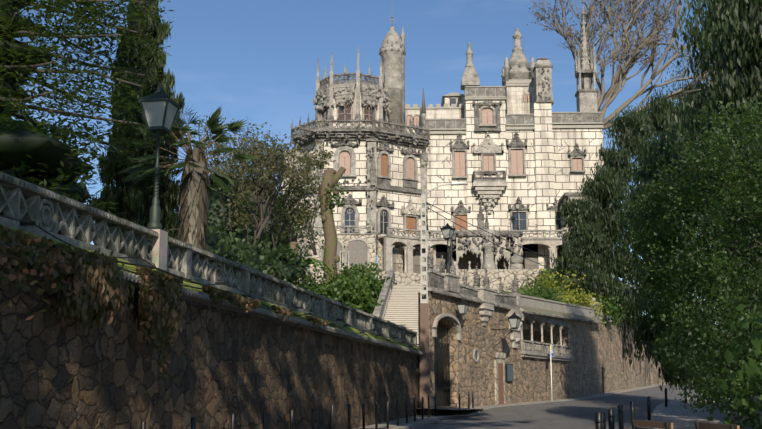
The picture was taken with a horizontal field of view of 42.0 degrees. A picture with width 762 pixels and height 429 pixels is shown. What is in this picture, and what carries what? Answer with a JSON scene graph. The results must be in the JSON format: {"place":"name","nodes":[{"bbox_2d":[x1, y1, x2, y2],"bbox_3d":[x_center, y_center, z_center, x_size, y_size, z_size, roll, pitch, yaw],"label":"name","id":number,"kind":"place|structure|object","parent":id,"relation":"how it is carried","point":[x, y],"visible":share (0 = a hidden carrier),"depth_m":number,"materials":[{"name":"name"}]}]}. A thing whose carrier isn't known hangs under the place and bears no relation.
{"place":"outdoors","nodes":[
{"label":"outdoors","id":0,"kind":"place"},
{"bbox_2d":[0,0,185,267],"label":"conifer tree","id":1,"kind":"object","parent":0,"point":[35,153],"depth_m":31.26,"materials":[{"name":"green plant"}]},
{"bbox_2d":[0,171,416,345],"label":"balustrade wall","id":2,"kind":"structure","parent":0,"point":[40,206],"depth_m":19.29,"materials":[{"name":"grey stone"}]},
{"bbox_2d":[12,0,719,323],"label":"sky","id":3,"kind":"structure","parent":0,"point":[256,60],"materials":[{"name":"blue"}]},
{"bbox_2d":[355,406,482,428],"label":"pavement","id":4,"kind":"structure","parent":0,"point":[446,412],"depth_m":46.80,"materials":[{"name":"stone"}]},
{"bbox_2d":[76,390,473,428],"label":"bollards","id":5,"kind":"object","parent":4,"relation":"on","point":[193,423],"visible":0.94,"depth_m":32.16,"materials":[{"name":"black metal"}]},
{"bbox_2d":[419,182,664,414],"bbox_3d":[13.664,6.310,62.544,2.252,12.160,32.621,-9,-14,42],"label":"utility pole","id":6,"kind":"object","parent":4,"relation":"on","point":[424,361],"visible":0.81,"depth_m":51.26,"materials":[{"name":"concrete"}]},
{"bbox_2d":[418,291,722,413],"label":"stone wall","id":7,"kind":"structure","parent":4,"relation":"on","point":[594,349],"depth_m":64.93,"materials":[{"name":"brown stone"}]},
{"bbox_2d":[434,321,449,405],"bbox_3d":[3.073,7.996,53.563,0.060,4.628,3.264,-5,-11,26],"label":"iron gate","id":8,"kind":"object","parent":7,"relation":"on","point":[441,351],"visible":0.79,"depth_m":53.99,"materials":[{"name":"black metal"}]},
{"bbox_2d":[440,223,521,347],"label":"lamps","id":9,"kind":"object","parent":7,"relation":"attached to","point":[447,231],"visible":0.98,"depth_m":54.91,"materials":[{"name":"metal"}]},
{"bbox_2d":[505,364,512,381],"bbox_3d":[8.049,9.915,62.166,0.120,1.100,1.200,-5,-11,26],"label":"info board","id":10,"kind":"object","parent":7,"relation":"attached to","point":[509,372],"visible":1,"depth_m":61.92,"materials":[{"name":"metal"}]},
{"bbox_2d":[424,246,619,403],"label":"gate wall trim","id":11,"kind":"structure","parent":7,"relation":"attached to","point":[541,311],"depth_m":63.71,"materials":[{"name":"grey stone"}]},
{"bbox_2d":[424,201,520,230],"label":"palace terrace lamps","id":12,"kind":"object","parent":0,"point":[517,205],"visible":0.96,"depth_m":103.97,"materials":[{"name":"black metal"}]},
{"bbox_2d":[412,380,703,428],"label":"road","id":13,"kind":"structure","parent":0,"point":[576,414],"depth_m":52.74,"materials":[{"name":"grey asphalt"}]},
{"bbox_2d":[410,401,658,428],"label":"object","id":14,"kind":"object","parent":13,"relation":"on","point":[504,409],"visible":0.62,"depth_m":46.03,"materials":[{"name":"metal"}]},
{"bbox_2d":[474,374,718,410],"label":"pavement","id":15,"kind":"structure","parent":13,"relation":"on","point":[570,399],"depth_m":73.22,"materials":[{"name":"grey concrete"}]},
{"bbox_2d":[550,345,553,400],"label":"bus stop sign","id":16,"kind":"object","parent":15,"relation":"on","point":[551,351],"visible":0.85,"depth_m":67.97,"materials":[{"name":"white metal"}]},
{"bbox_2d":[601,367,604,393],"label":"bollard","id":17,"kind":"object","parent":15,"relation":"on","point":[603,372],"visible":0.88,"depth_m":80.32,"materials":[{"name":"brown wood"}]},
{"bbox_2d":[526,0,734,129],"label":"bare plane tree","id":18,"kind":"object","parent":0,"point":[615,89],"depth_m":126.71,"materials":[{"name":"grey plant"}]},
{"bbox_2d":[637,394,749,428],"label":"pavement","id":19,"kind":"structure","parent":0,"point":[676,414],"depth_m":49.29,"materials":[{"name":"stone"}]},
{"bbox_2d":[595,386,686,428],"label":"bollards","id":20,"kind":"object","parent":19,"relation":"on","point":[600,421],"visible":0.92,"depth_m":29.61,"materials":[{"name":"black metal"}]},
{"bbox_2d":[631,419,672,428],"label":"bench","id":21,"kind":"object","parent":19,"relation":"on","point":[654,424],"visible":1,"depth_m":15.70,"materials":[{"name":"brown wood"}]},
{"bbox_2d":[607,95,761,428],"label":"broadleaf tree","id":22,"kind":"object","parent":19,"relation":"on","point":[655,239],"depth_m":35.48,"materials":[{"name":"green plant"}]},
{"bbox_2d":[695,422,739,428],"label":"bench","id":23,"kind":"object","parent":19,"relation":"on","point":[698,425],"visible":1,"depth_m":14.67,"materials":[{"name":"brown wood"}]},
{"bbox_2d":[730,394,761,428],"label":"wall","id":24,"kind":"structure","parent":19,"relation":"on","point":[755,398],"depth_m":31.77,"materials":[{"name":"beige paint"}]},
{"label":"garden terrain","id":25,"kind":"structure","parent":0,"visible":0},
{"bbox_2d":[115,99,258,250],"bbox_3d":[-7.598,-0.064,38.565,5.519,9.111,5.589,0,-10,1],"label":"palm","id":26,"kind":"object","parent":25,"relation":"on","point":[197,183],"depth_m":38.56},
{"bbox_2d":[174,113,395,314],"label":"garden trees","id":27,"kind":"object","parent":25,"relation":"on","point":[359,288],"depth_m":64.95,"materials":[{"name":"green plant"}]},
{"bbox_2d":[282,16,440,284],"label":"palace tower","id":28,"kind":"structure","parent":25,"relation":"on","point":[360,128],"depth_m":104.34,"materials":[{"name":"beige stone"}]},
{"bbox_2d":[405,84,603,268],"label":"palace","id":29,"kind":"structure","parent":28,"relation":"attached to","point":[501,151],"depth_m":107.17,"materials":[{"name":"stone"}]},
{"bbox_2d":[420,0,597,270],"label":"spires","id":30,"kind":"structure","parent":29,"relation":"attached to","point":[517,68],"depth_m":112.83,"materials":[{"name":"beige stone"}]},
{"bbox_2d":[438,192,604,298],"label":"palace porch","id":31,"kind":"object","parent":29,"relation":"attached to","point":[470,251],"visible":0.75,"depth_m":99.66,"materials":[{"name":"beige stone"}]},
{"label":"ground","id":32,"kind":"structure","parent":0,"visible":0},
{"bbox_2d":[0,224,423,428],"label":"rubble wall","id":33,"kind":"structure","parent":32,"relation":"on","point":[68,373],"depth_m":20.82,"materials":[{"name":"stone"}]},
{"bbox_2d":[0,224,327,381],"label":"hanging plants","id":34,"kind":"object","parent":33,"relation":"attached to","point":[92,293],"depth_m":15.72,"materials":[{"name":"reddish-brown leaf"},{"name":"green leaf"}]},
{"bbox_2d":[0,215,422,355],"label":"coping","id":35,"kind":"object","parent":33,"relation":"on","point":[27,223],"depth_m":22.43,"materials":[{"name":"grey stone"}]},
{"bbox_2d":[137,87,182,270],"bbox_3d":[-4.519,-0.761,20.005,0.716,3.777,0.713,-2,-10,11],"label":"wall lamp post","id":36,"kind":"object","parent":35,"relation":"on","point":[160,108],"depth_m":19.98,"materials":[{"name":"black metal"}]},
{"bbox_2d":[495,265,761,428],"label":"garden shrubs","id":37,"kind":"object","parent":32,"relation":"on","point":[546,284],"visible":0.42,"depth_m":77.98,"materials":[{"name":"green plant"}]},
{"bbox_2d":[550,0,761,409],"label":"conifer trees","id":38,"kind":"object","parent":32,"relation":"on","point":[736,25],"depth_m":65.82,"materials":[{"name":"green plant"}]},
{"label":"garden terrain","id":39,"kind":"structure","parent":0,"visible":0},
{"bbox_2d":[373,269,437,347],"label":"stairs","id":40,"kind":"structure","parent":39,"relation":"on","point":[399,304],"depth_m":68.55,"materials":[{"name":"stone"}]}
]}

